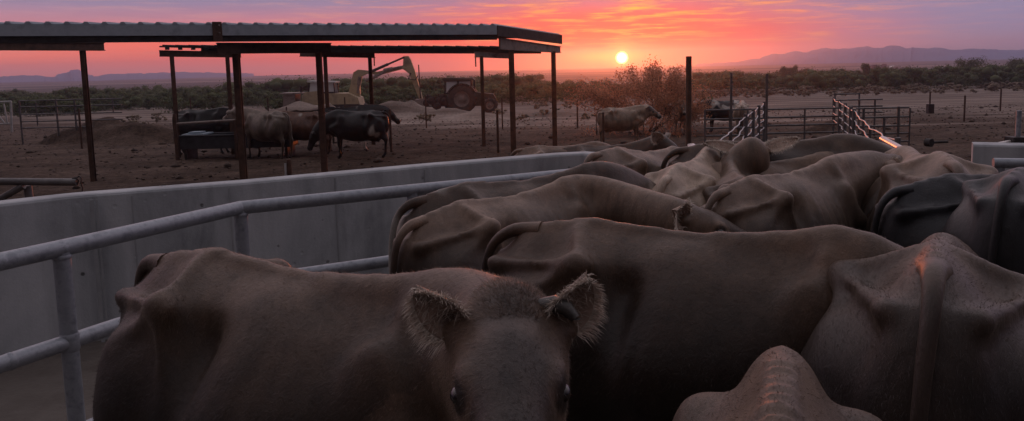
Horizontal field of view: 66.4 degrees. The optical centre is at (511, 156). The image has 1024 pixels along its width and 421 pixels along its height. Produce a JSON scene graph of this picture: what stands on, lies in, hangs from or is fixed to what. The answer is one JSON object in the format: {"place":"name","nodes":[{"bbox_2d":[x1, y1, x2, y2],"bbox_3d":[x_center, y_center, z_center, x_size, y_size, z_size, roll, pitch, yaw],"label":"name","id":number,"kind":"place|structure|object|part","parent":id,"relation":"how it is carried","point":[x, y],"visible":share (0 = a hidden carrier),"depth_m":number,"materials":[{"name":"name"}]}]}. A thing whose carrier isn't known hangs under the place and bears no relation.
{"place":"outdoors","nodes":[
{"label":"outdoors","id":0,"kind":"place"},
{"bbox_2d":[0,175,82,199],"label":"pipe gate","id":1,"kind":"structure","parent":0,"point":[25,184],"depth_m":9.85,"materials":[{"name":"metal"}]},
{"bbox_2d":[0,339,107,420],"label":"concrete floor","id":2,"kind":"structure","parent":0,"point":[34,391],"depth_m":5.52,"materials":[{"name":"grey concrete"}]},
{"bbox_2d":[0,169,566,420],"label":"pipe rail","id":3,"kind":"object","parent":2,"relation":"on","point":[69,341],"visible":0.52,"depth_m":4.27,"materials":[{"name":"grey metal"}]},
{"bbox_2d":[0,151,592,354],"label":"feed bunk wall","id":4,"kind":"structure","parent":2,"relation":"on","point":[306,237],"depth_m":6.69,"materials":[{"name":"concrete"}]},
{"bbox_2d":[92,246,607,420],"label":"cow","id":5,"kind":"object","parent":2,"relation":"on","point":[219,333],"visible":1,"depth_m":2.38},
{"bbox_2d":[389,161,655,273],"bbox_3d":[0.373,0.799,5.498,2.672,1.498,0.685,-6,8,-33],"label":"cow","id":6,"kind":"object","parent":2,"relation":"on","point":[427,203],"visible":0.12,"depth_m":5.03},
{"bbox_2d":[390,174,745,273],"bbox_3d":[0.342,0.870,5.122,2.399,1.449,1.200,-3,7,-16],"label":"cow","id":7,"kind":"object","parent":2,"relation":"on","point":[458,233],"visible":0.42,"depth_m":4.84},
{"bbox_2d":[583,146,678,175],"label":"cow","id":8,"kind":"object","parent":2,"relation":"on","point":[643,163],"visible":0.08,"depth_m":6.77},
{"bbox_2d":[645,146,720,206],"bbox_3d":[1.673,0.641,6.757,0.838,1.462,2.632,2,7,28],"label":"cow","id":9,"kind":"object","parent":2,"relation":"on","point":[692,179],"visible":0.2,"depth_m":5.89},
{"bbox_2d":[686,56,691,145],"bbox_3d":[2.186,0.204,9.693,0.072,2.872,0.070,-1,7,0],"label":"pipe post","id":10,"kind":"object","parent":2,"relation":"on","point":[688,94],"visible":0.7,"depth_m":9.56,"materials":[{"name":"metal"}]},
{"bbox_2d":[481,217,903,420],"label":"cow","id":11,"kind":"object","parent":2,"relation":"on","point":[689,313],"visible":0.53,"depth_m":3.06},
{"bbox_2d":[702,136,800,202],"bbox_3d":[1.821,0.659,6.259,0.836,1.536,1.984,1,7,23],"label":"cow","id":12,"kind":"object","parent":2,"relation":"on","point":[747,156],"visible":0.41,"depth_m":6.57},
{"bbox_2d":[712,151,833,176],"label":"cow","id":13,"kind":"object","parent":2,"relation":"on","point":[785,166],"visible":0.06,"depth_m":6.71},
{"bbox_2d":[661,133,892,168],"bbox_3d":[2.671,0.559,6.985,2.702,1.521,0.819,0,7,8],"label":"cow","id":14,"kind":"object","parent":2,"relation":"on","point":[839,143],"visible":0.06,"depth_m":6.85},
{"bbox_2d":[673,344,881,420],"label":"cow","id":15,"kind":"object","parent":2,"relation":"on","point":[780,383],"visible":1,"depth_m":1.85},
{"bbox_2d":[700,150,901,231],"bbox_3d":[2.263,0.728,5.841,2.684,1.473,0.801,-6,8,-38],"label":"cow","id":16,"kind":"object","parent":2,"relation":"on","point":[832,189],"visible":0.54,"depth_m":5.36},
{"bbox_2d":[800,231,1023,420],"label":"cow","id":17,"kind":"object","parent":2,"relation":"on","point":[930,328],"visible":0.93,"depth_m":2.32},
{"bbox_2d":[861,146,998,231],"bbox_3d":[3.087,0.690,6.239,1.071,1.638,2.772,-1,7,5],"label":"cow","id":18,"kind":"object","parent":2,"relation":"on","point":[913,165],"visible":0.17,"depth_m":5.41},
{"bbox_2d":[871,173,994,247],"bbox_3d":[3.507,0.761,5.149,2.701,1.507,0.843,-3,7,-18],"label":"cow","id":19,"kind":"object","parent":2,"relation":"on","point":[913,213],"visible":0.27,"depth_m":4.73},
{"bbox_2d":[942,167,1023,273],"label":"cow","id":20,"kind":"object","parent":2,"relation":"on","point":[985,220],"visible":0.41,"depth_m":4.10},
{"bbox_2d":[971,142,1023,170],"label":"feed bunk wall","id":21,"kind":"structure","parent":2,"relation":"on","point":[985,153],"depth_m":8.37,"materials":[{"name":"concrete"}]},
{"bbox_2d":[992,158,1023,172],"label":"pipe rail","id":22,"kind":"object","parent":2,"relation":"on","point":[1000,164],"visible":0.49,"depth_m":6.36,"materials":[{"name":"grey metal"}]},
{"bbox_2d":[1001,110,1023,142],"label":"pipe post","id":23,"kind":"object","parent":2,"relation":"on","point":[1017,138],"visible":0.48,"depth_m":9.61,"materials":[{"name":"metal"}]},
{"bbox_2d":[49,69,112,81],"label":"mountain","id":24,"kind":"structure","parent":0,"point":[72,75],"depth_m":1445.46,"materials":[{"name":"purple stone"}]},
{"bbox_2d":[0,72,253,82],"bbox_3d":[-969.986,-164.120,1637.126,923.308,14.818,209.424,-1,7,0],"label":"mountain range","id":25,"kind":"structure","parent":0,"point":[39,78],"depth_m":1585.85,"materials":[{"name":"purple stone"}]},
{"bbox_2d":[0,59,1023,199],"bbox_3d":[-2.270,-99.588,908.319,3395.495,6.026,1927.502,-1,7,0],"label":"ground","id":26,"kind":"structure","parent":0,"point":[121,135],"depth_m":36.22,"materials":[{"name":"brown soil"}]},
{"bbox_2d":[0,101,12,131],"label":"white gate","id":27,"kind":"structure","parent":26,"relation":"on","point":[10,123],"depth_m":32.95,"materials":[{"name":"metal"}]},
{"bbox_2d":[18,98,122,144],"bbox_3d":[-20.818,-1.576,37.006,4.867,2.296,0.090,-1,7,0],"label":"pipe fence","id":28,"kind":"object","parent":26,"relation":"on","point":[74,105],"visible":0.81,"depth_m":36.93,"materials":[{"name":"metal"}]},
{"bbox_2d":[78,109,82,148],"bbox_3d":[-18.069,-1.003,32.816,0.080,1.974,0.082,-1,7,0],"label":"fence post","id":29,"kind":"object","parent":26,"relation":"on","point":[80,129],"visible":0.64,"depth_m":32.77,"materials":[{"name":"metal"}]},
{"bbox_2d":[172,107,229,154],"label":"cow","id":30,"kind":"object","parent":26,"relation":"on","point":[192,115],"visible":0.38,"depth_m":28.07},
{"bbox_2d":[172,114,297,159],"bbox_3d":[-9.337,-0.727,26.616,3.789,1.595,1.200,-1,7,0],"label":"water trough","id":31,"kind":"object","parent":26,"relation":"on","point":[192,143],"visible":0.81,"depth_m":26.18,"materials":[{"name":"metal"}]},
{"bbox_2d":[223,108,293,158],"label":"cow","id":32,"kind":"object","parent":26,"relation":"on","point":[274,126],"visible":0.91,"depth_m":25.52},
{"bbox_2d":[0,21,561,181],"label":"cattle shed","id":33,"kind":"structure","parent":26,"relation":"on","point":[82,38],"depth_m":20.09,"materials":[{"name":"metal"}]},
{"bbox_2d":[284,159,291,175],"bbox_3d":[-5.640,0.464,19.767,0.170,0.823,0.120,-1,7,0],"label":"post stub","id":34,"kind":"object","parent":26,"relation":"on","point":[288,167],"visible":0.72,"depth_m":19.70,"materials":[{"name":"metal"}]},
{"bbox_2d":[290,109,317,111],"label":"cow","id":35,"kind":"object","parent":26,"relation":"on","point":[304,110],"visible":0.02,"depth_m":28.55},
{"bbox_2d":[282,111,334,156],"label":"cow","id":36,"kind":"object","parent":26,"relation":"on","point":[303,123],"visible":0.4,"depth_m":26.35},
{"bbox_2d":[307,109,390,158],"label":"cow","id":37,"kind":"object","parent":26,"relation":"on","point":[368,125],"visible":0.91,"depth_m":25.02},
{"bbox_2d":[159,45,540,157],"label":"cattle shed","id":38,"kind":"structure","parent":26,"relation":"on","point":[369,52],"depth_m":28.36,"materials":[{"name":"metal"}]},
{"bbox_2d":[279,56,424,106],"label":"excavator","id":39,"kind":"object","parent":26,"relation":"on","point":[353,97],"visible":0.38,"depth_m":74.03,"materials":[{"name":"yellow paint"}]},
{"bbox_2d":[309,83,316,91],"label":"cab window","id":40,"kind":"structure","parent":39,"relation":"in","point":[313,86],"depth_m":73.88,"materials":[{"name":"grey glass"}]},
{"bbox_2d":[323,83,333,91],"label":"cab window","id":41,"kind":"structure","parent":39,"relation":"in","point":[331,88],"depth_m":73.90,"materials":[{"name":"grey glass"}]},
{"bbox_2d":[317,104,400,150],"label":"cow","id":42,"kind":"object","parent":26,"relation":"on","point":[381,108],"visible":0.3,"depth_m":27.68},
{"bbox_2d":[388,110,392,151],"bbox_3d":[-4.230,-0.745,27.315,0.080,1.789,0.082,-1,7,0],"label":"fence post","id":43,"kind":"object","parent":26,"relation":"on","point":[389,111],"visible":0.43,"depth_m":27.26,"materials":[{"name":"metal"}]},
{"bbox_2d":[425,95,426,127],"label":"fence post","id":44,"kind":"object","parent":26,"relation":"on","point":[425,112],"visible":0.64,"depth_m":43.39,"materials":[{"name":"wood"}]},
{"bbox_2d":[442,78,497,111],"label":"tractor","id":45,"kind":"object","parent":26,"relation":"on","point":[463,94],"visible":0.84,"depth_m":66.82,"materials":[{"name":"metal"}]},
{"bbox_2d":[423,94,449,109],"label":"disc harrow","id":46,"kind":"object","parent":45,"relation":"attached to","point":[438,102],"visible":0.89,"depth_m":67.64,"materials":[{"name":"metal"}]},
{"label":"cab window","id":47,"kind":"part","parent":45,"relation":"part of","materials":[{"name":"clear glass"}]},
{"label":"cab window","id":48,"kind":"part","parent":45,"relation":"part of","materials":[{"name":"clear glass"}]},
{"bbox_2d":[496,110,498,152],"bbox_3d":[-0.468,-0.670,25.834,0.076,1.726,0.078,-1,7,0],"label":"fence post","id":49,"kind":"object","parent":26,"relation":"on","point":[497,124],"visible":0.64,"depth_m":25.77,"materials":[{"name":"metal"}]},
{"bbox_2d":[501,98,502,128],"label":"fence post","id":50,"kind":"object","parent":26,"relation":"on","point":[502,111],"visible":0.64,"depth_m":40.42,"materials":[{"name":"wood"}]},
{"bbox_2d":[0,61,1023,116],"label":"treeline","id":51,"kind":"object","parent":26,"relation":"on","point":[536,87],"visible":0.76,"depth_m":119.28,"materials":[{"name":"green plant"}]},
{"bbox_2d":[0,104,1023,195],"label":"clods","id":52,"kind":"object","parent":26,"relation":"on","point":[227,164],"visible":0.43,"depth_m":31.90,"materials":[{"name":"brown soil"}]},
{"bbox_2d":[510,141,609,155],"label":"cow","id":53,"kind":"object","parent":26,"relation":"on","point":[539,149],"visible":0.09,"depth_m":13.74},
{"bbox_2d":[121,80,1023,123],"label":"dry scrub","id":54,"kind":"object","parent":26,"relation":"on","point":[803,90],"visible":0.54,"depth_m":97.45,"materials":[{"name":"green plant"}]},
{"bbox_2d":[576,100,577,127],"bbox_3d":[3.288,-1.968,39.360,0.080,1.710,0.082,-1,7,0],"label":"fence post","id":55,"kind":"object","parent":26,"relation":"on","point":[577,112],"visible":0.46,"depth_m":39.29,"materials":[{"name":"wood"}]},
{"bbox_2d":[602,112,604,142],"bbox_3d":[3.204,-0.799,27.480,0.072,1.514,0.074,-1,7,0],"label":"fence post","id":56,"kind":"object","parent":26,"relation":"on","point":[603,127],"visible":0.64,"depth_m":27.42,"materials":[{"name":"metal"}]},
{"bbox_2d":[562,132,677,151],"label":"cow","id":57,"kind":"object","parent":26,"relation":"on","point":[656,141],"visible":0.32,"depth_m":13.55},
{"bbox_2d":[596,105,661,141],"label":"cow","id":58,"kind":"object","parent":26,"relation":"on","point":[635,117],"visible":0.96,"depth_m":28.05},
{"bbox_2d":[561,54,714,136],"bbox_3d":[5.810,-2.632,33.545,5.584,3.511,5.882,-6,8,-37],"label":"mesquite bush","id":59,"kind":"object","parent":26,"relation":"on","point":[651,85],"visible":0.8,"depth_m":33.06,"materials":[{"name":"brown plant"}]},
{"bbox_2d":[673,100,685,134],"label":"cow","id":60,"kind":"object","parent":26,"relation":"on","point":[682,113],"visible":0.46,"depth_m":32.48},
{"bbox_2d":[653,83,712,124],"bbox_3d":[8.231,-2.479,38.055,3.112,2.296,3.325,-1,7,0],"label":"mesquite bush","id":61,"kind":"object","parent":26,"relation":"on","point":[675,102],"visible":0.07,"depth_m":37.98,"materials":[{"name":"brown plant"}]},
{"bbox_2d":[694,100,742,131],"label":"cow","id":62,"kind":"object","parent":26,"relation":"on","point":[717,104],"visible":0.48,"depth_m":33.78},
{"bbox_2d":[704,73,762,142],"bbox_3d":[7.002,-1.303,24.632,1.919,2.651,0.080,-1,7,0],"label":"pipe fence","id":63,"kind":"object","parent":26,"relation":"on","point":[730,119],"visible":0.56,"depth_m":24.62,"materials":[{"name":"metal"}]},
{"bbox_2d":[732,100,750,133],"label":"cow","id":64,"kind":"object","parent":26,"relation":"on","point":[742,104],"visible":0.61,"depth_m":31.05},
{"bbox_2d":[720,102,765,141],"bbox_3d":[4.969,0.039,17.161,0.090,1.760,14.443,1,7,22],"label":"cable fence","id":65,"kind":"object","parent":26,"relation":"on","point":[752,123],"visible":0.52,"depth_m":20.27,"materials":[{"name":"metal"}]},
{"bbox_2d":[779,64,797,78],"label":"mesquite tree","id":66,"kind":"object","parent":26,"relation":"on","point":[784,71],"visible":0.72,"depth_m":158.66,"materials":[{"name":"green plant"}]},
{"bbox_2d":[765,74,842,141],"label":"pipe gate","id":67,"kind":"structure","parent":26,"relation":"on","point":[767,117],"depth_m":24.03,"materials":[{"name":"metal"}]},
{"bbox_2d":[833,93,859,113],"bbox_3d":[14.337,-1.835,33.550,1.137,1.765,0.080,-1,7,0],"label":"pipe fence","id":68,"kind":"object","parent":26,"relation":"on","point":[834,94],"visible":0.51,"depth_m":33.44,"materials":[{"name":"metal"}]},
{"bbox_2d":[847,98,882,135],"bbox_3d":[13.328,-1.376,29.573,1.299,1.611,0.080,-1,7,0],"label":"pipe fence","id":69,"kind":"object","parent":26,"relation":"on","point":[874,112],"visible":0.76,"depth_m":29.50,"materials":[{"name":"metal"}]},
{"bbox_2d":[832,97,900,144],"bbox_3d":[8.458,-0.271,19.406,0.090,1.822,15.294,1,7,19],"label":"cable fence","id":70,"kind":"object","parent":26,"relation":"on","point":[852,125],"visible":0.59,"depth_m":21.37,"materials":[{"name":"metal"}]},
{"bbox_2d":[857,63,881,76],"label":"mesquite tree","id":71,"kind":"object","parent":26,"relation":"on","point":[865,68],"visible":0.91,"depth_m":163.94,"materials":[{"name":"green plant"}]},
{"bbox_2d":[856,106,910,145],"bbox_3d":[10.476,-0.594,22.106,1.537,1.626,0.080,-1,7,0],"label":"pipe fence","id":72,"kind":"object","parent":26,"relation":"on","point":[883,125],"visible":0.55,"depth_m":22.04,"materials":[{"name":"metal"}]},
{"bbox_2d":[879,136,947,146],"bbox_3d":[5.902,0.600,11.129,0.882,1.582,2.629,1,7,16],"label":"pipe rail","id":73,"kind":"object","parent":26,"relation":"on","point":[927,142],"visible":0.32,"depth_m":11.70,"materials":[{"name":"metal"}]},
{"bbox_2d":[926,92,933,112],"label":"fence post","id":74,"kind":"object","parent":26,"relation":"on","point":[929,107],"visible":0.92,"depth_m":46.33,"materials":[{"name":"metal"}]},
{"bbox_2d":[963,95,965,121],"bbox_3d":[21.664,-2.153,37.505,0.080,1.541,0.082,-1,7,0],"label":"fence post","id":75,"kind":"object","parent":26,"relation":"on","point":[964,110],"visible":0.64,"depth_m":37.45,"materials":[{"name":"wood"}]},
{"bbox_2d":[954,55,986,67],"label":"mesquite tree","id":76,"kind":"object","parent":26,"relation":"on","point":[976,62],"visible":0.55,"depth_m":148.85,"materials":[{"name":"green plant"}]},
{"bbox_2d":[999,89,1001,110],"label":"fence post","id":77,"kind":"object","parent":26,"relation":"on","point":[1000,99],"visible":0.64,"depth_m":47.05,"materials":[{"name":"wood"}]},
{"bbox_2d":[1003,57,1023,71],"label":"mesquite tree","id":78,"kind":"object","parent":26,"relation":"on","point":[1013,62],"visible":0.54,"depth_m":149.08,"materials":[{"name":"green plant"}]},
{"bbox_2d":[0,0,1023,76],"label":"sky","id":79,"kind":"structure","parent":0,"point":[595,33],"materials":[{"name":"orange"}]},
{"bbox_2d":[696,45,1023,66],"bbox_3d":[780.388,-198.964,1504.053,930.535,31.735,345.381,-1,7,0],"label":"mountain range","id":80,"kind":"structure","parent":0,"point":[889,53],"depth_m":1416.17,"materials":[{"name":"purple stone"}]}
]}

